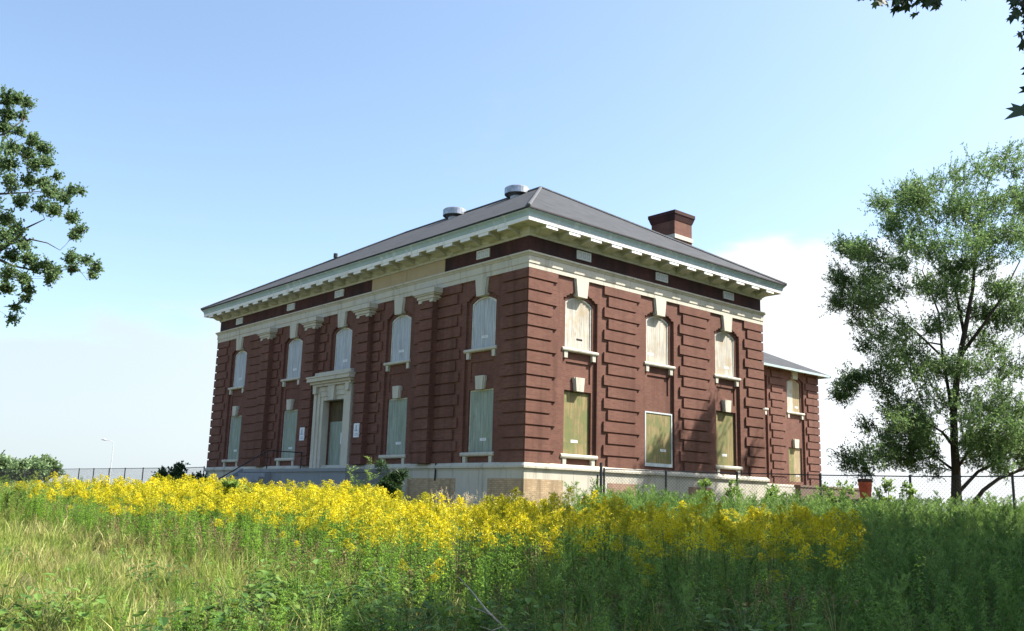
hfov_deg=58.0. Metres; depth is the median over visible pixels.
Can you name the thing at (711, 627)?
broadleaf weed
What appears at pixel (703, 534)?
goldenrod
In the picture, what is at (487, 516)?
goldenrod
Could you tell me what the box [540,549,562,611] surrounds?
goldenrod
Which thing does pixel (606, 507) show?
goldenrod
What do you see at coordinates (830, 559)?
goldenrod
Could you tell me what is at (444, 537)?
goldenrod
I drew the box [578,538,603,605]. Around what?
goldenrod
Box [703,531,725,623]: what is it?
goldenrod
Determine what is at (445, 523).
goldenrod
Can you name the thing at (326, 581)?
broadleaf weed
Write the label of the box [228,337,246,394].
upper window
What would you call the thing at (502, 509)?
goldenrod
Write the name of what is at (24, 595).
broadleaf weed
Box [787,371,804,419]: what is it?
wing upper window
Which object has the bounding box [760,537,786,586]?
goldenrod
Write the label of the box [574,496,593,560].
goldenrod
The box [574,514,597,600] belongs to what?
goldenrod
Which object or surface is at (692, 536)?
goldenrod
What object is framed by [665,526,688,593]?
goldenrod
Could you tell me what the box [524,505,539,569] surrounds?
goldenrod
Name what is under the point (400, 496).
goldenrod
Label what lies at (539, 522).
goldenrod
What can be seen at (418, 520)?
goldenrod
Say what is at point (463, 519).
goldenrod
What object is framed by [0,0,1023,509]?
sky
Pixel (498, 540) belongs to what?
goldenrod
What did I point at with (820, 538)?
goldenrod
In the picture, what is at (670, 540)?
goldenrod
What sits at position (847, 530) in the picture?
goldenrod
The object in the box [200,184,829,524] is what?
brick building
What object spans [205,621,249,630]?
broadleaf weed
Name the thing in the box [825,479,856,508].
sapling
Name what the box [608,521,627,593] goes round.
goldenrod
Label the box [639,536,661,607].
goldenrod
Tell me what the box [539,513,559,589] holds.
goldenrod
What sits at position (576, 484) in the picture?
tall weed
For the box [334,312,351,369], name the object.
upper window
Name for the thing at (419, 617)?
broadleaf weed
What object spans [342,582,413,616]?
broadleaf weed
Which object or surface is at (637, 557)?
goldenrod
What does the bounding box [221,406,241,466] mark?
lower window
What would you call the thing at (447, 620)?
broadleaf weed
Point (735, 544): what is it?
goldenrod
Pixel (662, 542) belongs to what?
goldenrod
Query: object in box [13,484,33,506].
goldenrod
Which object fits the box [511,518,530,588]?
goldenrod
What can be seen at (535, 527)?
goldenrod
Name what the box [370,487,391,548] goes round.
goldenrod
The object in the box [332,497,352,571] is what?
goldenrod
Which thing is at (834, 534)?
goldenrod
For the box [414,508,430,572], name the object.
goldenrod
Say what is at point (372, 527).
goldenrod
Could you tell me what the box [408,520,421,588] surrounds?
goldenrod
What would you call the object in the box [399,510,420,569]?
goldenrod
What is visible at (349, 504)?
goldenrod
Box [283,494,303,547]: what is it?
goldenrod
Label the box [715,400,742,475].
lower window
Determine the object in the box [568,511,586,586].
goldenrod
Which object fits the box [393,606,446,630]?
broadleaf weed
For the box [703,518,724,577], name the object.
goldenrod
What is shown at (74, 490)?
goldenrod
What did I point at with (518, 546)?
goldenrod
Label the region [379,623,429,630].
broadleaf weed
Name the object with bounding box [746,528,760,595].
goldenrod
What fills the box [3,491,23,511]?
sapling
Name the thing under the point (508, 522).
goldenrod
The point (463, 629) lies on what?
broadleaf weed
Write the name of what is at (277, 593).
broadleaf weed
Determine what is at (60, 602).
broadleaf weed
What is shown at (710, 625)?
broadleaf weed
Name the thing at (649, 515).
goldenrod
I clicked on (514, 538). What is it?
goldenrod
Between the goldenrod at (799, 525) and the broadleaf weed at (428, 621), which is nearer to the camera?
the broadleaf weed at (428, 621)
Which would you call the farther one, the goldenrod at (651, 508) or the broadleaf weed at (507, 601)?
the goldenrod at (651, 508)
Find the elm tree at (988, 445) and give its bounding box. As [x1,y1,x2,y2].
[818,136,1023,507]
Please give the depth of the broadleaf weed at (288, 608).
9.40 m
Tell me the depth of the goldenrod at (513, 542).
16.57 m
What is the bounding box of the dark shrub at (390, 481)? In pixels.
[373,458,410,500]
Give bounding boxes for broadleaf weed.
[0,572,55,625]
[0,573,108,630]
[0,600,51,630]
[0,608,26,627]
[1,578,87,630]
[3,544,41,565]
[27,571,124,629]
[27,589,98,630]
[28,568,116,630]
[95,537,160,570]
[113,611,190,630]
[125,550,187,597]
[125,559,179,587]
[167,587,249,630]
[168,569,275,630]
[170,601,231,630]
[180,613,250,630]
[180,615,223,630]
[192,562,286,621]
[205,598,265,627]
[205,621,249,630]
[225,588,283,630]
[227,585,288,623]
[229,615,283,630]
[234,585,320,630]
[241,570,295,607]
[243,545,314,586]
[244,574,302,602]
[245,560,291,587]
[251,549,336,606]
[251,588,298,614]
[251,614,309,630]
[255,588,297,625]
[263,577,323,624]
[265,585,333,625]
[271,593,336,624]
[273,580,314,601]
[274,576,359,630]
[276,607,322,629]
[300,584,396,627]
[301,586,356,623]
[301,620,341,630]
[318,573,376,615]
[319,576,339,601]
[322,610,351,629]
[325,558,394,612]
[328,597,404,630]
[329,571,409,613]
[341,616,383,630]
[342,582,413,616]
[342,598,413,630]
[344,611,361,630]
[345,565,410,597]
[346,568,412,596]
[351,577,402,600]
[353,603,422,630]
[357,558,432,599]
[357,601,408,630]
[360,580,452,630]
[362,581,418,615]
[369,567,416,607]
[369,604,440,630]
[371,586,482,630]
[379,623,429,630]
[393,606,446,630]
[394,598,430,625]
[412,610,454,630]
[421,600,463,623]
[425,594,477,619]
[427,614,461,628]
[444,601,511,630]
[446,601,514,630]
[467,577,530,618]
[473,586,546,621]
[473,614,547,630]
[474,583,525,618]
[489,588,575,630]
[496,571,571,618]
[501,607,547,630]
[502,589,563,630]
[508,622,545,630]
[528,619,586,630]
[652,593,749,630]
[670,602,753,630]
[691,619,736,630]
[702,602,795,630]
[713,597,805,630]
[732,607,824,630]
[743,610,770,630]
[743,622,818,630]
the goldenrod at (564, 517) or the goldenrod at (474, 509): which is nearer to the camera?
the goldenrod at (564, 517)
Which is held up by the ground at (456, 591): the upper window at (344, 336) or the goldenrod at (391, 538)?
the goldenrod at (391, 538)
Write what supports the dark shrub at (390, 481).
on the ground at (456, 591)
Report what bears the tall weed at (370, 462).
on the ground at (456, 591)
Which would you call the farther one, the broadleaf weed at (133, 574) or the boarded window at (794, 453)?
the boarded window at (794, 453)
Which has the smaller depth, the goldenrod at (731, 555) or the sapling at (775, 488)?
the goldenrod at (731, 555)
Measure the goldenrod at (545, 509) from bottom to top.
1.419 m
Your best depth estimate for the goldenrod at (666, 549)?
14.75 m
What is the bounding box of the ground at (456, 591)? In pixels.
[0,490,1002,630]
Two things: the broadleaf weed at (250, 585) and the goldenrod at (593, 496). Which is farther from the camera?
the goldenrod at (593, 496)
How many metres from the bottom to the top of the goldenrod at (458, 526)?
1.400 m
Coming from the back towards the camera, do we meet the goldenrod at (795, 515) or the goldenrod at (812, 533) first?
the goldenrod at (795, 515)
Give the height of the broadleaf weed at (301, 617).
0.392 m
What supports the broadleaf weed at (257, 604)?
on the ground at (456, 591)
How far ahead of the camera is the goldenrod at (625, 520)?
13.84 m
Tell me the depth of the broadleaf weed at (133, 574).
12.99 m
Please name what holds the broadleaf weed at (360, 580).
on the ground at (456, 591)
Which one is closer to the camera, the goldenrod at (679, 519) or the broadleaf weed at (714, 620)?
the broadleaf weed at (714, 620)
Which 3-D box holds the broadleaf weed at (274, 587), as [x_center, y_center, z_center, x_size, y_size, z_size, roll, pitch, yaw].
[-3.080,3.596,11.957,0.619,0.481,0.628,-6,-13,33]
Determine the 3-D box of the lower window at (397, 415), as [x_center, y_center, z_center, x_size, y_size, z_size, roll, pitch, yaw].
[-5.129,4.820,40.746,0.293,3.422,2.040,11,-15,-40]
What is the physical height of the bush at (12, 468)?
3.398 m
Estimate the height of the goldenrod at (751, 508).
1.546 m
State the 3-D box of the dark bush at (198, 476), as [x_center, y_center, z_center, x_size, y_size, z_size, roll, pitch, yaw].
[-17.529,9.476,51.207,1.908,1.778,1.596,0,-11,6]
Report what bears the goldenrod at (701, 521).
on the ground at (456, 591)
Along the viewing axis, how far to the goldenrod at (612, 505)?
18.06 m
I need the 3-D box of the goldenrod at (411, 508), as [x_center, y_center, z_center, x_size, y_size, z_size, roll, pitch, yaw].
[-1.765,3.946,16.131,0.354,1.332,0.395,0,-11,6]
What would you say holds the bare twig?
on the green meadow undergrowth at (851, 592)
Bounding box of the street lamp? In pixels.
[101,439,113,479]
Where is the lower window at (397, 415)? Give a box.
[378,386,407,463]
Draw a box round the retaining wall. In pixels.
[794,485,859,503]
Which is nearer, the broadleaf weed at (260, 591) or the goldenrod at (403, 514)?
the broadleaf weed at (260, 591)
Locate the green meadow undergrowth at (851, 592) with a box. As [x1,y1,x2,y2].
[0,483,1023,630]
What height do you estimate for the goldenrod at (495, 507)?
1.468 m
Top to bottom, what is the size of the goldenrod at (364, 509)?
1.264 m
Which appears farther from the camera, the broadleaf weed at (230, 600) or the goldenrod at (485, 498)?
the goldenrod at (485, 498)
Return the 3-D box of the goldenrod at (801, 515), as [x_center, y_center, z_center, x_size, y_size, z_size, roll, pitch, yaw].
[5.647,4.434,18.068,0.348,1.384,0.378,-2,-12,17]
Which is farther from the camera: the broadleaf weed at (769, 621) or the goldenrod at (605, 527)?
the goldenrod at (605, 527)
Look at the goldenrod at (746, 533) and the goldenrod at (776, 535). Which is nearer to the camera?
the goldenrod at (776, 535)
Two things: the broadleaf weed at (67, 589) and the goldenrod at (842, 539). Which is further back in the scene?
the goldenrod at (842, 539)
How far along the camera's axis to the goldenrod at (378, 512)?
15.97 m
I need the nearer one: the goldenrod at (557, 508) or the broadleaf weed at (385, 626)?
the broadleaf weed at (385, 626)
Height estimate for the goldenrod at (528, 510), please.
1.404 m
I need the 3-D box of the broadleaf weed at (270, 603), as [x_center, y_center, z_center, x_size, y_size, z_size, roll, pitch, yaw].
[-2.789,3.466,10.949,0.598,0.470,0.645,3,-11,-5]
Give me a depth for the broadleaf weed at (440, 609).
8.97 m
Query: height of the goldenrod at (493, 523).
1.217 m
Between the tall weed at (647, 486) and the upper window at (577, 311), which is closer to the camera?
the tall weed at (647, 486)
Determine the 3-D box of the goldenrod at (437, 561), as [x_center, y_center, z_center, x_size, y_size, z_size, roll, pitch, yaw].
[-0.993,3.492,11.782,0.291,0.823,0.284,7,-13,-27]
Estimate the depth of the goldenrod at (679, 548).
12.75 m
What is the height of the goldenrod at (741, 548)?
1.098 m
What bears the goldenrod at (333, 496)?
on the ground at (456, 591)
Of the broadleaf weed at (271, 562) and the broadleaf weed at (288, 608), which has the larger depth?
the broadleaf weed at (271, 562)
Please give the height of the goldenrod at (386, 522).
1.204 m
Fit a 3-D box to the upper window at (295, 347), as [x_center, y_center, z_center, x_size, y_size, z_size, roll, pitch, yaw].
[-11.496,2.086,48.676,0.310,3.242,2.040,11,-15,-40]
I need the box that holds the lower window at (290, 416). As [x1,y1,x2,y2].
[274,399,297,465]
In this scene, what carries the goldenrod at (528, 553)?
on the ground at (456, 591)
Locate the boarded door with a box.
[328,400,343,464]
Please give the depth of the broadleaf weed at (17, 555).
15.74 m
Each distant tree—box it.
[0,449,36,484]
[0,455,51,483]
[31,453,65,481]
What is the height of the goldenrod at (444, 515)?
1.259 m
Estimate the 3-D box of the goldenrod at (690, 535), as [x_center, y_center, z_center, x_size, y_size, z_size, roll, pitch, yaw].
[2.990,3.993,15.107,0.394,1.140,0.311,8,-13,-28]
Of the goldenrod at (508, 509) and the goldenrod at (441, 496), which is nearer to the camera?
the goldenrod at (508, 509)
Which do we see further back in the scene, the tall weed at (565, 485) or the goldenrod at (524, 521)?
the tall weed at (565, 485)
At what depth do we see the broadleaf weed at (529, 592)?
11.23 m
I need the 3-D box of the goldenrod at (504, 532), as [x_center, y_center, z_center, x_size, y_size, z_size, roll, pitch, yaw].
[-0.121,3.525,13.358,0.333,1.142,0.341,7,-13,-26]
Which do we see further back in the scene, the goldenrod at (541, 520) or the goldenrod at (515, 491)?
the goldenrod at (515, 491)
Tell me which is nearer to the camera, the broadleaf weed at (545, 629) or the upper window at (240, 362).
the broadleaf weed at (545, 629)
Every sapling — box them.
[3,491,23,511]
[36,489,59,507]
[220,477,241,511]
[697,478,715,502]
[724,479,739,501]
[760,483,779,507]
[813,482,839,512]
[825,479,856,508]
[865,489,884,510]
[873,477,902,510]
[898,480,917,515]
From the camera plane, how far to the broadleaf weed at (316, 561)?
11.34 m
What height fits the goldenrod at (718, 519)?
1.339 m
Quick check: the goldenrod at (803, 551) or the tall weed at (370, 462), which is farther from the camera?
the tall weed at (370, 462)
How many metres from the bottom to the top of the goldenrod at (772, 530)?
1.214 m
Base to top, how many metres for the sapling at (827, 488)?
1.904 m
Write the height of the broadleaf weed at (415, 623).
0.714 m
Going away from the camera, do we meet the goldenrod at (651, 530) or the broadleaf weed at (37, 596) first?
the broadleaf weed at (37, 596)
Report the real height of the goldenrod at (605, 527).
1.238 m
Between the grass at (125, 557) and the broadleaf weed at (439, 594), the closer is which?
the broadleaf weed at (439, 594)
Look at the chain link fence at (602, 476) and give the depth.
31.66 m
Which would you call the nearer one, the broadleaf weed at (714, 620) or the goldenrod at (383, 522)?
the broadleaf weed at (714, 620)
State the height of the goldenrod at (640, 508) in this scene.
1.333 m
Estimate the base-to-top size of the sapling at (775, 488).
1.890 m
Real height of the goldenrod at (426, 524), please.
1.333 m
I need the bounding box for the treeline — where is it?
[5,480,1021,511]
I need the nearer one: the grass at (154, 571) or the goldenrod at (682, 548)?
the grass at (154, 571)
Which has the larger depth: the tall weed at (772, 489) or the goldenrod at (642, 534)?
the tall weed at (772, 489)
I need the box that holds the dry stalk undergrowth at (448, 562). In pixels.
[0,490,916,630]
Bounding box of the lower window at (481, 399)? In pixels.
[459,375,493,462]
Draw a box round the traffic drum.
[857,479,871,498]
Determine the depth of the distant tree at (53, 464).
94.31 m
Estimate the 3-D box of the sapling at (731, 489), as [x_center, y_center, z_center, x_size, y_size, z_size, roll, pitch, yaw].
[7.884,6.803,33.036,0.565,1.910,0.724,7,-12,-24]
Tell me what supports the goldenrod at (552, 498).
on the ground at (456, 591)
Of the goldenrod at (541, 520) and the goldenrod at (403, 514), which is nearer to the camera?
the goldenrod at (541, 520)
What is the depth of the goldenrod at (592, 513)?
14.04 m
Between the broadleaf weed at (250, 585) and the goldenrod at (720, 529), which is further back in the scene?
the goldenrod at (720, 529)
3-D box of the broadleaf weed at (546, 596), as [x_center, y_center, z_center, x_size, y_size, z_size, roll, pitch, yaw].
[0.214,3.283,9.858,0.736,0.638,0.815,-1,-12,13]
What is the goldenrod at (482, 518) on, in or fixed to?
on the ground at (456, 591)
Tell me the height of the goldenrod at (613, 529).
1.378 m
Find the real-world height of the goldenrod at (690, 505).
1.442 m
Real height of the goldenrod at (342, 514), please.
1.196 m
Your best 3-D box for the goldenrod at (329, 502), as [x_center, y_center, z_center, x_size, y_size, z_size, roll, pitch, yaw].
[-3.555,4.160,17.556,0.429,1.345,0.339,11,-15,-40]
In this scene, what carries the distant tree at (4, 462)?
on the ground at (456, 591)
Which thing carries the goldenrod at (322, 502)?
on the ground at (456, 591)
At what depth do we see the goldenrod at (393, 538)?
14.61 m
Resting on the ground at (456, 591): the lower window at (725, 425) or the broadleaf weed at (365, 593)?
the broadleaf weed at (365, 593)
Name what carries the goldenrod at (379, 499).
on the ground at (456, 591)
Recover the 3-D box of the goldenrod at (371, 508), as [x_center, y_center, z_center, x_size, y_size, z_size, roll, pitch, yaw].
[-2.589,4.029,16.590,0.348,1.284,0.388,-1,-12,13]
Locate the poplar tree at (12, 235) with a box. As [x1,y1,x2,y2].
[0,84,104,327]
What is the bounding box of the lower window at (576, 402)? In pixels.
[560,377,597,465]
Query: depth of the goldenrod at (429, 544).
13.43 m
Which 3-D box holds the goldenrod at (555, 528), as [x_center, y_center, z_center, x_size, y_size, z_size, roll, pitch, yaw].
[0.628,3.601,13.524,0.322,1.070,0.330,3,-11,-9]
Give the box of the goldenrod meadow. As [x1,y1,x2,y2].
[0,471,867,621]
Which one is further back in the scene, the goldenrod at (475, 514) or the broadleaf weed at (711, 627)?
the goldenrod at (475, 514)
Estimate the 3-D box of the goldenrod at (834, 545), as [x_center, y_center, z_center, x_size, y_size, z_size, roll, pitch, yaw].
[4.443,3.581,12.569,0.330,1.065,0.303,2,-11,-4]
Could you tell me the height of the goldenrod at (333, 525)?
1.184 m
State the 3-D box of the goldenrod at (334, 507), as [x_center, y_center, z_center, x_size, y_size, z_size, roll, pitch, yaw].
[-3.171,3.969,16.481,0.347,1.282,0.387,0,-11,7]
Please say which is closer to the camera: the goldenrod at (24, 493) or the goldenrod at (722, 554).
the goldenrod at (722, 554)
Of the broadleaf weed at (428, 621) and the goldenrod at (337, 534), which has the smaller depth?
the broadleaf weed at (428, 621)
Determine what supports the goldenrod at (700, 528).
on the ground at (456, 591)
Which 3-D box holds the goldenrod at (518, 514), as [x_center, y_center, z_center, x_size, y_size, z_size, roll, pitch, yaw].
[0.011,3.443,13.324,0.422,1.300,0.333,2,-11,-2]
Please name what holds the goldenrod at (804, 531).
on the ground at (456, 591)
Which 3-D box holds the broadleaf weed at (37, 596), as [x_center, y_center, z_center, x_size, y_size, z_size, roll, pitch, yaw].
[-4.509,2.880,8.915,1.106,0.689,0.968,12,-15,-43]
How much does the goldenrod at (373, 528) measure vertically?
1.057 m
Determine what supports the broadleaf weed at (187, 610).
on the ground at (456, 591)
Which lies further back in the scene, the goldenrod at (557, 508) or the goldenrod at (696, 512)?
the goldenrod at (557, 508)
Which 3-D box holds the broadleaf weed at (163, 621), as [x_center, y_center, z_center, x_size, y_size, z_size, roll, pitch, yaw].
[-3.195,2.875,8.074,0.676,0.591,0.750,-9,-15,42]
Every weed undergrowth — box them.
[0,471,315,527]
[493,477,1023,630]
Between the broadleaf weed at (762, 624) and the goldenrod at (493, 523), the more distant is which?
the goldenrod at (493, 523)
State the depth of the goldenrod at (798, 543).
13.93 m
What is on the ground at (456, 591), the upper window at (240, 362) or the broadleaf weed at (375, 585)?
the broadleaf weed at (375, 585)
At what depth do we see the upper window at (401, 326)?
41.55 m
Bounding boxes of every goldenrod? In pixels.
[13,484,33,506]
[66,480,84,509]
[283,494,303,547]
[292,481,306,547]
[300,509,318,563]
[301,485,316,543]
[302,505,320,560]
[313,499,329,558]
[319,499,333,561]
[320,484,333,538]
[320,495,331,553]
[323,495,338,551]
[324,507,341,551]
[326,501,344,563]
[327,495,346,568]
[328,505,345,567]
[331,489,351,567]
[331,509,349,568]
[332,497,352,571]
[338,494,353,565]
[341,517,359,578]
[345,505,360,566]
[345,510,362,571]
[348,488,362,542]
[351,500,364,566]
[355,505,373,567]
[359,504,377,569]
[360,495,380,557]
[362,523,382,584]
[366,507,385,571]
[366,512,379,570]
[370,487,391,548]
[374,496,390,563]
[376,517,394,572]
[376,530,405,595]
[378,493,390,549]
[379,520,398,589]
[382,511,401,565]
[382,522,403,581]
[384,499,402,566]
[384,525,403,571]
[386,489,402,553]
[390,490,412,568]
[391,504,408,553]
[398,517,422,597]
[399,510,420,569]
[402,503,423,571]
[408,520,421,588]
[409,516,424,575]
[414,500,432,581]
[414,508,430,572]
[415,493,440,567]
[415,526,437,597]
[416,491,436,561]
[416,507,435,576]
[418,523,439,589]
[426,507,449,571]
[426,522,447,592]
[428,512,446,589]
[428,556,447,597]
[431,517,456,592]
[432,493,457,580]
[436,533,458,592]
[438,521,454,580]
[439,509,450,572]
[450,497,468,564]
[452,495,470,575]
[452,505,469,571]
[452,528,473,589]
[454,513,475,585]
[455,514,477,586]
[456,520,478,600]
[464,509,479,573]
[464,516,481,576]
[465,503,483,585]
[471,507,489,578]
[472,509,492,578]
[475,523,496,591]
[476,494,498,557]
[476,513,491,592]
[477,529,497,595]
[478,503,491,563]
[478,516,498,594]
[479,519,507,589]
[480,495,500,562]
[481,534,505,597]
[483,514,500,583]
[485,496,502,570]
[486,506,502,568]
[490,518,509,593]
[491,493,515,578]
[493,503,514,596]
[495,496,515,569]
[495,520,513,593]
[496,506,511,583]
[497,502,515,580]
[499,509,527,600]
[502,487,532,579]
[505,533,524,596]
[507,513,524,584]
[509,519,524,586]
[510,505,520,574]
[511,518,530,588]
[512,514,531,581]
[512,528,530,588]
[515,499,537,576]
[517,519,538,591]
[519,510,533,584]
[521,503,537,583]
[522,524,548,587]
[523,520,537,593]
[523,530,536,585]
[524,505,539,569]
[528,504,555,573]
[530,500,541,562]
[530,531,559,605]
[532,509,548,568]
[533,514,550,585]
[535,505,552,567]
[536,501,550,546]
[537,494,561,551]
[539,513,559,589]
[539,541,558,611]
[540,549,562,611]
[544,492,565,568]
[545,525,565,591]
[546,510,565,580]
[548,513,565,586]
[549,497,564,560]
[550,486,578,573]
[551,512,575,597]
[557,505,576,576]
[560,506,574,552]
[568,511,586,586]
[570,533,588,591]
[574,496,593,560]
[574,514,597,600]
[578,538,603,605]
[581,501,596,549]
[584,490,600,559]
[584,507,603,582]
[585,503,612,558]
[589,527,610,599]
[593,498,613,582]
[593,503,616,585]
[597,495,609,555]
[597,511,621,576]
[599,500,620,578]
[600,515,609,580]
[606,497,622,555]
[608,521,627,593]
[609,494,624,548]
[609,508,635,565]
[609,536,627,600]
[611,520,638,595]
[612,499,637,578]
[613,517,638,602]
[616,511,639,594]
[616,520,635,575]
[617,505,635,554]
[626,552,647,625]
[629,509,645,581]
[630,520,639,580]
[632,529,650,588]
[634,563,661,621]
[636,505,647,552]
[639,511,658,578]
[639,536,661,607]
[641,521,663,598]
[642,542,665,623]
[643,501,661,558]
[644,512,671,595]
[649,513,674,591]
[652,515,669,585]
[656,534,674,575]
[657,502,672,547]
[658,526,676,585]
[661,530,675,598]
[665,519,691,600]
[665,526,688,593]
[667,545,687,603]
[668,517,688,590]
[672,505,692,577]
[674,517,700,590]
[675,507,691,569]
[676,531,709,620]
[678,534,688,587]
[681,504,706,600]
[685,502,698,562]
[685,525,700,583]
[691,503,709,552]
[693,516,707,580]
[694,496,721,566]
[695,529,719,599]
[696,523,707,565]
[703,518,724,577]
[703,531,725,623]
[704,502,728,582]
[704,540,725,605]
[708,513,730,603]
[708,519,738,602]
[709,526,727,589]
[710,515,734,605]
[720,532,736,604]
[724,529,747,599]
[725,535,738,593]
[726,540,741,595]
[727,545,752,621]
[728,528,755,595]
[729,532,752,598]
[731,521,755,599]
[740,506,762,581]
[744,523,757,575]
[745,524,766,606]
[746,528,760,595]
[747,530,760,593]
[750,526,771,594]
[751,506,769,576]
[751,537,770,600]
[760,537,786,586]
[761,543,779,597]
[762,528,786,598]
[764,569,786,621]
[767,525,788,614]
[768,549,791,614]
[769,522,789,589]
[773,504,789,564]
[782,530,810,587]
[783,525,804,607]
[785,501,808,545]
[785,508,807,528]
[789,545,819,620]
[791,507,803,539]
[792,524,806,572]
[794,507,818,565]
[796,528,822,603]
[801,518,825,587]
[807,519,830,570]
[811,516,836,596]
[811,534,828,581]
[820,550,851,627]
[821,536,843,584]
[824,521,840,583]
[825,507,845,586]
[825,529,839,585]
[826,540,849,604]
[830,534,853,609]
[837,511,852,547]
[840,523,855,585]
[845,517,871,593]
[846,522,866,567]
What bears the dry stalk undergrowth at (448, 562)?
on the ground at (456, 591)
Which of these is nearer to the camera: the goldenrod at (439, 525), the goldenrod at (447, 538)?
the goldenrod at (447, 538)
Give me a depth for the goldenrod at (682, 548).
14.53 m
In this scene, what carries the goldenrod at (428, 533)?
on the ground at (456, 591)
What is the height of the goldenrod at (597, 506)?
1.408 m
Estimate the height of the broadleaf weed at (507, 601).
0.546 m
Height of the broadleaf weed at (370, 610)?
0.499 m
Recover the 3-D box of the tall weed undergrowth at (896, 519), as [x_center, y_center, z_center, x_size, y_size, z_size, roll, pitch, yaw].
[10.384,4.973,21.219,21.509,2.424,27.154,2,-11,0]
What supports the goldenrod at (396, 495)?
on the ground at (456, 591)
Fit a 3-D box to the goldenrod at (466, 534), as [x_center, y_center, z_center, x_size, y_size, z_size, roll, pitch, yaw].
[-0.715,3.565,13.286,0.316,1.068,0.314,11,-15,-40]
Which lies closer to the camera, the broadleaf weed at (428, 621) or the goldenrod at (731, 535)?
the broadleaf weed at (428, 621)
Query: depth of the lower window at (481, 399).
36.56 m
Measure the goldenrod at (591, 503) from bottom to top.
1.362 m
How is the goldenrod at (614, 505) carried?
on the ground at (456, 591)
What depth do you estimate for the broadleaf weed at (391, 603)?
9.20 m
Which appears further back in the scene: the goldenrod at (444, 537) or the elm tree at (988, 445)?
the elm tree at (988, 445)
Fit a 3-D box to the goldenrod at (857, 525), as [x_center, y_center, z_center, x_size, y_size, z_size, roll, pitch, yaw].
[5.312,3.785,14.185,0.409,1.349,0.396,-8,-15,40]
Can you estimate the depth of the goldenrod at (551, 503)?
17.10 m
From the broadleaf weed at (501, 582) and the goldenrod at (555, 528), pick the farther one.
the goldenrod at (555, 528)
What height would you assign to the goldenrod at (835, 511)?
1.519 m
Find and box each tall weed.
[347,464,364,521]
[355,456,378,526]
[561,481,576,527]
[567,481,587,509]
[636,484,650,530]
[733,479,752,506]
[765,482,785,509]
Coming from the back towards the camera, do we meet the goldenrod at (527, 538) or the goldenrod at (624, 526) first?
the goldenrod at (527, 538)
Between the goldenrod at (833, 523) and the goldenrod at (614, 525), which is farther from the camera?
the goldenrod at (833, 523)
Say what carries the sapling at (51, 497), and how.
on the ground at (456, 591)
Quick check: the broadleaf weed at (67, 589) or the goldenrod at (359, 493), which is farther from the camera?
the goldenrod at (359, 493)
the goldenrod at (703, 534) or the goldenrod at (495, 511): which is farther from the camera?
the goldenrod at (495, 511)
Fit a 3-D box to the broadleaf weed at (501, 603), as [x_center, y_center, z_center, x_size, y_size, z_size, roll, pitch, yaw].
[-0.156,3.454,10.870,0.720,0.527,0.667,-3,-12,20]
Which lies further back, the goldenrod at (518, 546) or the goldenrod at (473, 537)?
the goldenrod at (473, 537)
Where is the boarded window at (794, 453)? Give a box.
[789,439,801,481]
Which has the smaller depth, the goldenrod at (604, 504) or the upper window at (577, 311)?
the goldenrod at (604, 504)
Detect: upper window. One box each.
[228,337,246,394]
[281,324,302,386]
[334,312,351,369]
[383,297,410,371]
[463,277,496,359]
[562,278,598,362]
[644,298,675,375]
[714,315,740,386]
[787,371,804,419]
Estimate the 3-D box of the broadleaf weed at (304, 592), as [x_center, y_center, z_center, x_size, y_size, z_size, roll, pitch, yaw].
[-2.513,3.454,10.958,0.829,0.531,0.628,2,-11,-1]
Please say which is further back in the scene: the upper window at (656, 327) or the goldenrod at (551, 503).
the upper window at (656, 327)
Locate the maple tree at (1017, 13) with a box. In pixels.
[857,0,1023,119]
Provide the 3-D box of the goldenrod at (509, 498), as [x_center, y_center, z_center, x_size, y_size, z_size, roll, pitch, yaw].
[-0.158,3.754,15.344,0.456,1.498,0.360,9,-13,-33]
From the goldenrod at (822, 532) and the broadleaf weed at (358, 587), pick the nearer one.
the broadleaf weed at (358, 587)
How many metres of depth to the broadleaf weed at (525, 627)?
8.92 m
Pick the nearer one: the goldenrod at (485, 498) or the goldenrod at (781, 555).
the goldenrod at (781, 555)
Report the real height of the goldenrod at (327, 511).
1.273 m
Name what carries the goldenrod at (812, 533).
on the ground at (456, 591)
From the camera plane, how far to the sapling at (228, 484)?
26.43 m
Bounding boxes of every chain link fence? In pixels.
[0,466,204,487]
[596,462,1023,543]
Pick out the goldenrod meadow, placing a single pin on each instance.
(208, 493)
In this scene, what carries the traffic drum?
on the concrete block
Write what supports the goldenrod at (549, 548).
on the ground at (456, 591)
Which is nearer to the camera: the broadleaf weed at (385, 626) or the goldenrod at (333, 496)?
the broadleaf weed at (385, 626)
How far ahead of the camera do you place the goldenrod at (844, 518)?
16.88 m
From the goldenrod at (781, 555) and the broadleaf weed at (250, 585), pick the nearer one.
the broadleaf weed at (250, 585)
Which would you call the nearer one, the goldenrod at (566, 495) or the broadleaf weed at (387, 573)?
the broadleaf weed at (387, 573)
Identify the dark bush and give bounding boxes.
[151,461,190,480]
[186,471,207,492]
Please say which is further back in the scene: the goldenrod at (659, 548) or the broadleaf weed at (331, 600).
the goldenrod at (659, 548)
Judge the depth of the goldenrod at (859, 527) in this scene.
15.74 m
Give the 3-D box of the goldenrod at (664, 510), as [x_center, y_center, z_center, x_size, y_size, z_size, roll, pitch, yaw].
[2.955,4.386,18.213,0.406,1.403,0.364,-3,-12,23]
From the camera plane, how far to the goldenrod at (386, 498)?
18.98 m
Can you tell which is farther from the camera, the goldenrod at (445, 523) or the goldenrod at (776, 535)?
the goldenrod at (445, 523)
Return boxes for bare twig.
[459,577,508,630]

